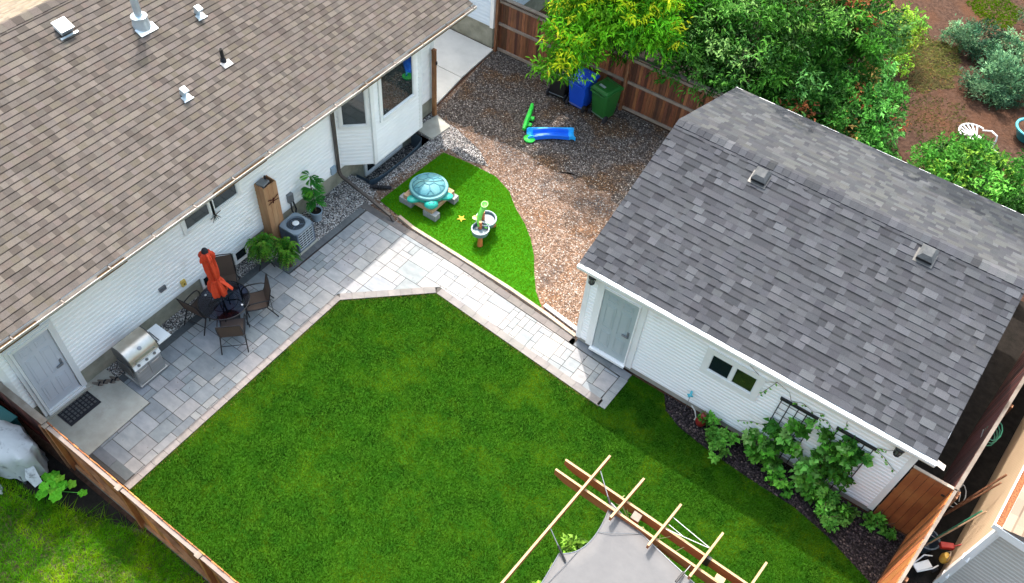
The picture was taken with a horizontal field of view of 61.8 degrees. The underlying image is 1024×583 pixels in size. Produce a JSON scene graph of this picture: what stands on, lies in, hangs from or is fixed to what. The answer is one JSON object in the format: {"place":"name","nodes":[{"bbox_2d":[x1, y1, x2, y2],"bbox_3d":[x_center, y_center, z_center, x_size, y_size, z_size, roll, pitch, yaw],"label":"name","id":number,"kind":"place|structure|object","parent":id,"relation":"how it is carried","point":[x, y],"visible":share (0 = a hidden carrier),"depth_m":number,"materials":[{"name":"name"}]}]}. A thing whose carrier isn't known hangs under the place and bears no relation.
{"place":"outdoors","nodes":[
{"label":"outdoors","id":0,"kind":"place"},
{"bbox_2d":[0,438,138,528],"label":"bare soil","id":1,"kind":"structure","parent":0,"point":[92,498],"depth_m":16.70,"materials":[{"name":"brown soil"}]},
{"bbox_2d":[0,405,28,434],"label":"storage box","id":2,"kind":"object","parent":1,"relation":"on","point":[7,415],"visible":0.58,"depth_m":16.87,"materials":[{"name":"teal plastic"}]},
{"bbox_2d":[0,420,48,486],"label":"covered barbecue","id":3,"kind":"object","parent":1,"relation":"on","point":[23,458],"visible":1,"depth_m":16.40,"materials":[{"name":"grey fabric"}]},
{"bbox_2d":[35,470,86,502],"bbox_3d":[-8.745,3.885,16.551,1.038,0.372,0.685,30,55,19],"label":"rhubarb plant","id":4,"kind":"object","parent":1,"relation":"on","point":[55,481],"visible":1,"depth_m":16.55,"materials":[{"name":"green plant"}]},
{"bbox_2d":[0,476,207,582],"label":"yard ground","id":5,"kind":"structure","parent":0,"point":[19,549],"depth_m":16.01,"materials":[{"name":"green plant"}]},
{"bbox_2d":[89,203,628,484],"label":"patio paving","id":6,"kind":"structure","parent":0,"point":[205,366],"depth_m":19.74,"materials":[{"name":"grey stone"}]},
{"bbox_2d":[111,324,170,387],"bbox_3d":[-7.762,1.304,18.194,0.610,1.154,1.085,30,55,19],"label":"grill","id":7,"kind":"object","parent":6,"relation":"on","point":[139,358],"visible":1,"depth_m":17.87,"materials":[{"name":"silver metal"}]},
{"bbox_2d":[136,362,152,384],"bbox_3d":[-7.763,1.736,18.096,0.054,0.520,0.309,30,55,19],"label":"cabinet door","id":8,"kind":"structure","parent":7,"relation":"in","point":[144,373],"depth_m":18.10,"materials":[{"name":"silver metal"}]},
{"bbox_2d":[148,352,164,374],"bbox_3d":[-7.579,1.540,18.271,0.054,0.520,0.309,30,55,19],"label":"cabinet door","id":9,"kind":"structure","parent":7,"relation":"in","point":[156,363],"depth_m":18.28,"materials":[{"name":"silver metal"}]},
{"bbox_2d":[176,290,224,335],"bbox_3d":[-6.987,0.338,19.171,0.627,0.973,0.736,24,53,14],"label":"patio chair","id":10,"kind":"object","parent":6,"relation":"on","point":[203,306],"visible":0.96,"depth_m":19.23,"materials":[{"name":"brown metal"}]},
{"bbox_2d":[198,247,240,322],"bbox_3d":[-6.393,-0.114,18.633,0.540,2.440,0.480,30,56,20],"label":"patio umbrella","id":11,"kind":"object","parent":6,"relation":"on","point":[218,286],"visible":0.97,"depth_m":18.39,"materials":[{"name":"orange fabric"}]},
{"bbox_2d":[197,280,249,321],"bbox_3d":[-6.437,0.406,19.319,1.138,0.722,1.138,30,55,19],"label":"patio table","id":12,"kind":"object","parent":6,"relation":"on","point":[223,311],"visible":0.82,"depth_m":19.03,"materials":[{"name":"black glass"}]},
{"bbox_2d":[214,253,243,300],"bbox_3d":[-6.624,-0.294,19.716,0.627,0.973,0.736,-11,53,-13],"label":"patio chair","id":13,"kind":"object","parent":6,"relation":"on","point":[226,266],"visible":0.46,"depth_m":19.75,"materials":[{"name":"brown metal"}]},
{"bbox_2d":[215,313,249,354],"bbox_3d":[-6.175,0.802,18.861,0.627,0.973,0.736,-5,52,-9],"label":"patio chair","id":14,"kind":"object","parent":6,"relation":"on","point":[231,327],"visible":0.98,"depth_m":18.78,"materials":[{"name":"brown metal"}]},
{"bbox_2d":[241,273,278,324],"bbox_3d":[-5.781,0.144,19.430,0.736,0.973,0.627,-14,54,-16],"label":"patio chair","id":15,"kind":"object","parent":6,"relation":"on","point":[260,299],"visible":0.94,"depth_m":19.44,"materials":[{"name":"brown metal"}]},
{"bbox_2d":[92,207,631,480],"bbox_3d":[-3.257,2.280,18.541,8.870,0.038,8.567,30,55,19],"label":"dark border","id":16,"kind":"object","parent":6,"relation":"on","point":[120,469],"visible":0.77,"depth_m":19.46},
{"bbox_2d":[244,232,279,270],"bbox_3d":[-5.891,-0.951,20.297,0.836,1.005,0.846,4,51,-2],"label":"potted fern","id":17,"kind":"object","parent":16,"relation":"on","point":[264,247],"visible":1,"depth_m":19.99,"materials":[{"name":"green plant"}]},
{"bbox_2d":[274,236,301,269],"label":"potted fern","id":18,"kind":"object","parent":16,"relation":"on","point":[286,249],"visible":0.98,"depth_m":20.29,"materials":[{"name":"green plant"}]},
{"bbox_2d":[124,202,602,489],"bbox_3d":[-3.050,2.337,18.511,8.097,0.040,8.857,30,55,19],"label":"light border","id":19,"kind":"object","parent":6,"relation":"on","point":[182,437],"visible":1,"depth_m":19.88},
{"bbox_2d":[129,293,869,582],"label":"lawn ground","id":20,"kind":"structure","parent":0,"point":[571,443],"depth_m":17.53,"materials":[{"name":"green plant"}]},
{"bbox_2d":[135,293,596,491],"bbox_3d":[-3.387,1.731,18.964,9.850,0.045,4.088,-9,52,-12],"label":"dry lawn edge","id":21,"kind":"object","parent":20,"relation":"on","point":[308,331],"visible":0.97,"depth_m":19.26,"materials":[{"name":"plant"}]},
{"bbox_2d":[533,533,588,582],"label":"sapling","id":22,"kind":"object","parent":20,"relation":"on","point":[572,543],"visible":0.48,"depth_m":15.65,"materials":[{"name":"green plant"}]},
{"bbox_2d":[501,455,767,582],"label":"pergola","id":23,"kind":"object","parent":20,"relation":"on","point":[638,515],"visible":0.9,"depth_m":14.37,"materials":[{"name":"brown wood"}]},
{"bbox_2d":[541,471,693,582],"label":"shade sail","id":24,"kind":"object","parent":23,"relation":"attached to","point":[614,550],"visible":0.99,"depth_m":14.11,"materials":[{"name":"grey fabric"}]},
{"bbox_2d":[5,0,1023,582],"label":"ground","id":25,"kind":"structure","parent":0,"point":[999,122],"depth_m":26.49,"materials":[{"name":"soil"}]},
{"bbox_2d":[0,382,70,467],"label":"fence","id":26,"kind":"object","parent":25,"relation":"on","point":[28,415],"visible":0.76,"depth_m":16.59,"materials":[{"name":"red wood"}]},
{"bbox_2d":[49,369,149,455],"bbox_3d":[-8.672,2.508,17.910,1.430,0.065,1.550,30,55,19],"label":"concrete landing","id":27,"kind":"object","parent":25,"relation":"on","point":[116,409],"depth_m":17.82,"materials":[{"name":"concrete"}]},
{"bbox_2d":[57,391,100,426],"bbox_3d":[-9.073,2.417,17.890,0.540,0.026,0.740,30,55,19],"label":"doormat","id":28,"kind":"object","parent":27,"relation":"on","point":[78,409],"visible":1,"depth_m":17.87,"materials":[{"name":"rubber"}]},
{"bbox_2d":[41,422,238,582],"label":"fence","id":29,"kind":"object","parent":25,"relation":"on","point":[194,557],"visible":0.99,"depth_m":15.50,"materials":[{"name":"brown wood"}]},
{"bbox_2d":[0,0,476,421],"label":"house","id":30,"kind":"structure","parent":25,"relation":"on","point":[137,137],"depth_m":17.80,"materials":[{"name":"white"}]},
{"bbox_2d":[1,319,92,421],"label":"door","id":31,"kind":"structure","parent":30,"relation":"in","point":[35,357],"depth_m":17.02,"materials":[{"name":"paint"}]},
{"bbox_2d":[180,201,214,235],"bbox_3d":[-6.820,-1.686,18.462,0.062,0.740,0.840,30,55,19],"label":"window","id":32,"kind":"structure","parent":30,"relation":"in","point":[191,223],"depth_m":18.58,"materials":[{"name":"white plastic"}]},
{"bbox_2d":[210,182,241,214],"bbox_3d":[-6.362,-2.175,18.898,0.062,0.720,0.840,30,55,19],"label":"window","id":33,"kind":"structure","parent":30,"relation":"in","point":[231,194],"depth_m":19.04,"materials":[{"name":"white plastic"}]},
{"bbox_2d":[232,243,248,264],"bbox_3d":[-6.496,-0.902,20.500,0.052,0.420,0.440,30,55,19],"label":"basement window","id":34,"kind":"structure","parent":30,"relation":"in","point":[239,255],"depth_m":20.48,"materials":[{"name":"white plastic"}]},
{"bbox_2d":[364,144,402,175],"bbox_3d":[-3.539,-3.900,23.528,0.062,0.860,1.560,30,55,19],"label":"basement window","id":35,"kind":"structure","parent":30,"relation":"in","point":[368,168],"depth_m":23.63,"materials":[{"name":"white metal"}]},
{"bbox_2d":[106,174,375,376],"bbox_3d":[-6.104,-0.440,20.523,1.200,0.001,7.950,30,55,19],"label":"pebble bed","id":36,"kind":"object","parent":25,"relation":"on","point":[316,235],"visible":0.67,"depth_m":21.84,"materials":[{"name":"grey gravel"}]},
{"bbox_2d":[254,175,283,239],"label":"timber column","id":37,"kind":"structure","parent":36,"relation":"on","point":[269,204],"depth_m":20.15,"materials":[{"name":"brown wood"}]},
{"bbox_2d":[256,175,269,188],"bbox_3d":[-5.723,-2.472,19.673,0.225,0.340,0.240,22,52,13],"label":"speaker","id":38,"kind":"object","parent":37,"relation":"attached to","point":[264,182],"visible":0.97,"depth_m":19.61},
{"bbox_2d":[279,212,318,255],"bbox_3d":[-5.247,-1.432,20.940,0.660,0.730,0.660,29,54,18],"label":"air conditioner","id":39,"kind":"object","parent":36,"relation":"on","point":[298,228],"visible":0.97,"depth_m":20.75,"materials":[{"name":"metal"}]},
{"bbox_2d":[299,170,326,221],"bbox_3d":[-4.902,-2.332,21.237,0.633,1.430,0.704,-4,51,-8],"label":"potted plant","id":40,"kind":"object","parent":36,"relation":"on","point":[314,210],"visible":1,"depth_m":21.04,"materials":[{"name":"green plant"}]},
{"bbox_2d":[356,133,421,184],"bbox_3d":[-3.278,-3.524,23.583,0.592,0.535,2.280,30,55,19],"label":"window well","id":41,"kind":"object","parent":25,"relation":"in","point":[416,141],"depth_m":23.36,"materials":[{"name":"black metal"}]},
{"bbox_2d":[366,142,414,179],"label":"pit pebbles","id":42,"kind":"object","parent":41,"relation":"in","point":[397,157],"visible":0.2,"depth_m":24.01,"materials":[{"name":"grey gravel"}]},
{"bbox_2d":[434,29,492,103],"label":"side walk","id":43,"kind":"structure","parent":25,"relation":"on","point":[460,56],"depth_m":26.40,"materials":[{"name":"concrete"}]},
{"bbox_2d":[370,61,618,339],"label":"gravel yard","id":44,"kind":"structure","parent":25,"relation":"on","point":[538,187],"depth_m":22.47,"materials":[{"name":"beige gravel"}]},
{"bbox_2d":[375,115,487,184],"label":"bay pebbles","id":45,"kind":"object","parent":44,"relation":"on","point":[445,147],"visible":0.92,"depth_m":23.74,"materials":[{"name":"grey gravel"}]},
{"bbox_2d":[374,148,443,197],"bbox_3d":[-2.757,-3.253,23.093,0.310,0.001,2.574,35,56,22],"label":"pale gravel strip","id":46,"kind":"object","parent":45,"relation":"on","point":[380,192],"visible":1,"depth_m":23.01,"materials":[{"name":"grey gravel"}]},
{"bbox_2d":[378,113,482,185],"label":"bay stones","id":47,"kind":"object","parent":45,"relation":"on","point":[446,144],"visible":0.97,"depth_m":23.69,"materials":[{"name":"grey gravel"}]},
{"bbox_2d":[418,115,449,139],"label":"stepping slab","id":48,"kind":"structure","parent":45,"relation":"on","point":[434,127],"depth_m":24.22,"materials":[{"name":"concrete"}]},
{"bbox_2d":[431,48,437,115],"bbox_3d":[-2.152,-5.773,23.772,0.125,2.225,0.115,30,55,19],"label":"wooden post","id":49,"kind":"object","parent":45,"relation":"on","point":[434,79],"visible":1,"depth_m":23.68,"materials":[{"name":"brown wood"}]},
{"bbox_2d":[380,153,541,306],"bbox_3d":[-0.610,-1.807,22.099,5.310,0.001,2.980,30,55,19],"label":"turf base","id":50,"kind":"object","parent":44,"relation":"on","point":[525,251],"visible":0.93,"depth_m":21.98,"materials":[{"name":"green plant"}]},
{"bbox_2d":[399,173,458,221],"bbox_3d":[-2.170,-2.553,22.092,1.225,0.740,1.134,30,55,19],"label":"turtle sandbox","id":51,"kind":"object","parent":50,"relation":"on","point":[430,194],"visible":1,"depth_m":21.88,"materials":[{"name":"teal plastic"}]},
{"bbox_2d":[471,201,496,246],"bbox_3d":[-0.705,-1.730,21.434,0.583,0.950,0.935,12,51,5],"label":"water table","id":52,"kind":"object","parent":50,"relation":"on","point":[484,223],"visible":1,"depth_m":21.36,"materials":[{"name":"plastic"}]},
{"bbox_2d":[398,215,575,337],"bbox_3d":[-0.701,-0.442,20.948,5.673,0.090,0.173,34,56,21],"label":"timber edging","id":53,"kind":"object","parent":44,"relation":"on","point":[489,276],"visible":1,"depth_m":20.88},
{"bbox_2d":[437,51,669,204],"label":"dark gravel","id":54,"kind":"structure","parent":44,"relation":"on","point":[594,164],"depth_m":24.70,"materials":[{"name":"grey gravel"}]},
{"bbox_2d":[522,103,575,142],"bbox_3d":[1.005,-4.887,24.593,1.491,0.226,1.653,-1,51,-5],"label":"toy slide","id":55,"kind":"object","parent":54,"relation":"on","point":[538,133],"visible":1,"depth_m":24.32,"materials":[{"name":"blue plastic"}]},
{"bbox_2d":[546,66,574,101],"bbox_3d":[1.434,-6.231,25.179,0.660,1.089,0.808,25,53,15],"label":"wheeled bin","id":56,"kind":"object","parent":54,"relation":"on","point":[557,91],"visible":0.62,"depth_m":25.22,"materials":[{"name":"plastic"}]},
{"bbox_2d":[565,67,599,112],"bbox_3d":[2.009,-5.855,24.922,0.660,1.089,0.808,34,56,21],"label":"wheeled bin","id":57,"kind":"object","parent":54,"relation":"on","point":[580,95],"visible":0.81,"depth_m":24.71,"materials":[{"name":"plastic"}]},
{"bbox_2d":[587,77,623,123],"bbox_3d":[2.654,-5.501,24.679,0.808,1.102,0.660,-34,61,-28],"label":"wheeled bin","id":58,"kind":"object","parent":54,"relation":"on","point":[606,92],"visible":1,"depth_m":24.42,"materials":[{"name":"plastic"}]},
{"bbox_2d":[543,304,576,330],"bbox_3d":[1.160,0.616,20.222,1.040,0.050,0.090,37,57,23],"label":"loose board","id":59,"kind":"object","parent":44,"relation":"on","point":[560,316],"visible":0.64,"depth_m":20.21,"materials":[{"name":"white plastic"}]},
{"bbox_2d":[451,0,549,47],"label":"neighbour house","id":60,"kind":"structure","parent":25,"relation":"on","point":[478,24],"depth_m":26.67,"materials":[{"name":"white"}]},
{"bbox_2d":[493,0,723,130],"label":"fence","id":61,"kind":"object","parent":25,"relation":"on","point":[516,29],"visible":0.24,"depth_m":24.81,"materials":[{"name":"brown wood"}]},
{"bbox_2d":[665,394,904,582],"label":"planting bed","id":62,"kind":"object","parent":25,"relation":"on","point":[866,552],"visible":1,"depth_m":17.48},
{"bbox_2d":[696,410,739,463],"bbox_3d":[4.447,3.048,18.197,0.819,0.661,1.134,-4,51,-8],"label":"garden shrub","id":63,"kind":"object","parent":62,"relation":"on","point":[716,437],"visible":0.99,"depth_m":18.12,"materials":[{"name":"green plant"}]},
{"bbox_2d":[764,466,794,498],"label":"garden shrub","id":64,"kind":"object","parent":62,"relation":"on","point":[776,482],"visible":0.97,"depth_m":17.64,"materials":[{"name":"green plant"}]},
{"bbox_2d":[740,416,819,475],"bbox_3d":[5.343,3.026,17.467,1.308,1.895,0.828,30,55,19],"label":"climbing plant","id":65,"kind":"object","parent":62,"relation":"on","point":[764,451],"visible":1,"depth_m":17.51,"materials":[{"name":"green plant"}]},
{"bbox_2d":[788,426,873,505],"bbox_3d":[6.308,3.544,17.034,1.258,2.088,0.883,30,55,19],"label":"climbing plant","id":66,"kind":"object","parent":62,"relation":"on","point":[810,476],"visible":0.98,"depth_m":17.11,"materials":[{"name":"green plant"}]},
{"bbox_2d":[812,486,860,532],"bbox_3d":[6.476,4.363,17.315,0.823,0.701,0.902,-22,56,-21],"label":"garden shrub","id":67,"kind":"object","parent":62,"relation":"on","point":[835,510],"visible":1,"depth_m":17.23,"materials":[{"name":"green plant"}]},
{"bbox_2d":[859,509,896,540],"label":"garden shrub","id":68,"kind":"object","parent":62,"relation":"on","point":[879,519],"visible":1,"depth_m":17.26,"materials":[{"name":"green plant"}]},
{"bbox_2d":[575,87,1023,510],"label":"garage","id":69,"kind":"structure","parent":25,"relation":"on","point":[870,295],"depth_m":17.10,"materials":[{"name":"white"}]},
{"bbox_2d":[585,281,648,368],"bbox_3d":[2.235,0.781,18.646,1.200,2.260,0.130,30,55,19],"label":"door","id":70,"kind":"structure","parent":69,"relation":"in","point":[617,321],"depth_m":18.61,"materials":[{"name":"paint"}]},
{"bbox_2d":[699,346,766,400],"bbox_3d":[4.464,1.667,17.354,1.280,0.810,0.057,30,55,19],"label":"window","id":71,"kind":"structure","parent":69,"relation":"in","point":[715,364],"depth_m":17.34,"materials":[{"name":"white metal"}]},
{"bbox_2d":[756,396,818,462],"bbox_3d":[5.574,2.865,17.480,0.800,1.870,0.050,30,55,19],"label":"trellis","id":72,"kind":"object","parent":69,"relation":"attached to","point":[806,412],"visible":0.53,"depth_m":16.87,"materials":[{"name":"metal"}]},
{"bbox_2d":[737,370,894,472],"bbox_3d":[5.934,2.826,17.015,3.255,1.823,0.087,30,55,19],"label":"vine tendril","id":73,"kind":"object","parent":69,"relation":"attached to","point":[878,450],"visible":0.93,"depth_m":16.60,"materials":[{"name":"green plant"}]},
{"bbox_2d":[826,426,876,492],"bbox_3d":[6.523,3.405,17.087,0.800,1.920,0.050,30,55,19],"label":"trellis","id":74,"kind":"object","parent":69,"relation":"attached to","point":[859,440],"visible":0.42,"depth_m":16.40,"materials":[{"name":"metal"}]},
{"bbox_2d":[874,1,931,77],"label":"yellow leaf shrub","id":75,"kind":"object","parent":25,"relation":"on","point":[917,29],"visible":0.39,"depth_m":26.68,"materials":[{"name":"green plant"}]},
{"bbox_2d":[877,490,958,582],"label":"fence","id":76,"kind":"object","parent":25,"relation":"on","point":[901,563],"visible":1,"depth_m":15.67,"materials":[{"name":"brown wood"}]},
{"bbox_2d":[873,465,954,533],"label":"gate","id":77,"kind":"structure","parent":76,"relation":"attached to","point":[910,513],"depth_m":16.52,"materials":[{"name":"brown wood"}]},
{"bbox_2d":[898,90,971,143],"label":"garden weeds","id":78,"kind":"object","parent":25,"relation":"on","point":[925,122],"visible":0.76,"depth_m":26.11,"materials":[{"name":"green plant"}]},
{"bbox_2d":[906,130,1023,213],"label":"hedge shrub","id":79,"kind":"object","parent":25,"relation":"on","point":[956,160],"visible":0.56,"depth_m":22.50,"materials":[{"name":"green plant"}]},
{"bbox_2d":[906,384,1023,582],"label":"side passage","id":80,"kind":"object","parent":25,"relation":"on","point":[978,477],"depth_m":18.17,"materials":[{"name":"soil"}]},
{"bbox_2d":[913,554,938,572],"bbox_3d":[8.033,5.300,16.637,0.458,0.260,0.320,-11,53,-13],"label":"metal trolley","id":81,"kind":"object","parent":80,"relation":"on","point":[924,565],"visible":0.92,"depth_m":16.64,"materials":[{"name":"white metal"}]},
{"bbox_2d":[920,531,940,552],"bbox_3d":[8.229,4.960,17.018,0.480,0.488,0.480,30,55,19],"label":"bucket","id":82,"kind":"object","parent":80,"relation":"on","point":[934,545],"visible":0.36,"depth_m":17.00,"materials":[{"name":"grey metal"}]},
{"bbox_2d":[925,511,986,545],"bbox_3d":[8.392,4.607,16.436,0.702,1.655,0.056,-2,51,-6],"label":"rake","id":83,"kind":"object","parent":82,"relation":"in","point":[978,515],"visible":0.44,"depth_m":16.33,"materials":[{"name":"brown wood"}]},
{"bbox_2d":[909,350,1023,531],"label":"fence","id":84,"kind":"object","parent":25,"relation":"on","point":[1000,407],"visible":0.8,"depth_m":17.45,"materials":[{"name":"red wood"}]},
{"bbox_2d":[985,422,1002,445],"bbox_3d":[9.664,2.875,17.245,0.285,0.374,0.524,30,55,19],"label":"garden hose","id":85,"kind":"object","parent":84,"relation":"attached to","point":[994,440],"visible":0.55,"depth_m":17.18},
{"bbox_2d":[942,482,1001,516],"bbox_3d":[8.787,4.128,16.636,0.736,1.613,0.036,-5,52,-9],"label":"pole","id":86,"kind":"object","parent":25,"relation":"on","point":[973,498],"visible":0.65,"depth_m":16.50,"materials":[{"name":"brown wood"}]},
{"bbox_2d":[944,474,1006,513],"bbox_3d":[8.909,4.024,16.667,0.702,1.714,0.044,-8,52,-11],"label":"pole","id":87,"kind":"object","parent":25,"relation":"on","point":[984,488],"visible":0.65,"depth_m":16.49,"materials":[{"name":"brown wood"}]},
{"bbox_2d":[958,123,997,152],"bbox_3d":[13.774,-4.573,25.292,0.902,0.458,1.280,-14,53,-15],"label":"garden chair","id":88,"kind":"object","parent":25,"relation":"on","point":[968,132],"visible":0.5,"depth_m":25.50,"materials":[{"name":"white plastic"}]},
{"bbox_2d":[933,417,1023,582],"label":"neighbour garage","id":89,"kind":"structure","parent":25,"relation":"on","point":[990,549],"depth_m":15.65,"materials":[{"name":"beige"}]},
{"bbox_2d":[939,551,951,563],"bbox_3d":[8.380,5.127,16.533,0.160,0.347,0.200,12,51,5],"label":"bag","id":90,"kind":"object","parent":89,"relation":"attached to","point":[944,558],"visible":1,"depth_m":16.50,"materials":[{"name":"yellow paint"}]},
{"bbox_2d":[939,542,961,549],"bbox_3d":[8.579,4.929,16.605,0.497,0.211,0.124,7,51,1],"label":"hand tool","id":91,"kind":"object","parent":89,"relation":"on","point":[947,546],"visible":0.94,"depth_m":16.61,"materials":[{"name":"red paint"}]},
{"bbox_2d":[934,14,1023,68],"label":"juniper bush","id":92,"kind":"object","parent":25,"relation":"on","point":[969,43],"visible":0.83,"depth_m":27.90,"materials":[{"name":"green plant"}]},
{"bbox_2d":[957,47,1023,109],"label":"juniper bush","id":93,"kind":"object","parent":25,"relation":"on","point":[999,89],"visible":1,"depth_m":26.49,"materials":[{"name":"green plant"}]},
{"bbox_2d":[966,0,1023,29],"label":"garden moss","id":94,"kind":"object","parent":25,"relation":"on","point":[1001,16],"visible":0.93,"depth_m":30.17,"materials":[{"name":"green plant"}]},
{"bbox_2d":[991,31,1023,73],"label":"juniper bush","id":95,"kind":"object","parent":25,"relation":"on","point":[1018,51],"visible":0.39,"depth_m":27.62,"materials":[{"name":"green plant"}]},
{"bbox_2d":[995,148,1023,214],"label":"hedge shrub","id":96,"kind":"object","parent":25,"relation":"on","point":[1014,191],"visible":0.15,"depth_m":22.23,"materials":[{"name":"green plant"}]},
{"bbox_2d":[1015,118,1023,142],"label":"planter pot","id":97,"kind":"object","parent":25,"relation":"on","point":[1019,124],"visible":1,"depth_m":25.54,"materials":[{"name":"teal ceramic"}]},
{"bbox_2d":[545,4,863,122],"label":"shaded tree soil","id":98,"kind":"structure","parent":0,"point":[652,59],"depth_m":27.11,"materials":[{"name":"brown soil"}]},
{"bbox_2d":[525,0,706,89],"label":"maple tree","id":99,"kind":"object","parent":98,"relation":"on","point":[632,26],"visible":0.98,"depth_m":22.63,"materials":[{"name":"green plant"}]},
{"bbox_2d":[645,0,808,106],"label":"leafy tree","id":100,"kind":"object","parent":98,"relation":"on","point":[713,44],"visible":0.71,"depth_m":22.71,"materials":[{"name":"green plant"}]},
{"bbox_2d":[738,0,915,120],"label":"leafy tree","id":101,"kind":"object","parent":98,"relation":"on","point":[825,33],"visible":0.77,"depth_m":22.85,"materials":[{"name":"green plant"}]},
{"bbox_2d":[781,54,914,159],"bbox_3d":[9.717,-4.747,23.746,4.105,2.723,4.382,30,55,19],"label":"viburnum shrub","id":102,"kind":"object","parent":98,"relation":"on","point":[852,120],"visible":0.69,"depth_m":23.00,"materials":[{"name":"green plant"}]},
{"bbox_2d":[897,35,962,93],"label":"garden dry grass","id":103,"kind":"structure","parent":0,"point":[947,50],"depth_m":27.78,"materials":[{"name":"green plant"}]},
{"bbox_2d":[872,300,1023,533],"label":"side yard soil","id":104,"kind":"structure","parent":0,"point":[1007,352],"depth_m":19.75,"materials":[{"name":"brown soil"}]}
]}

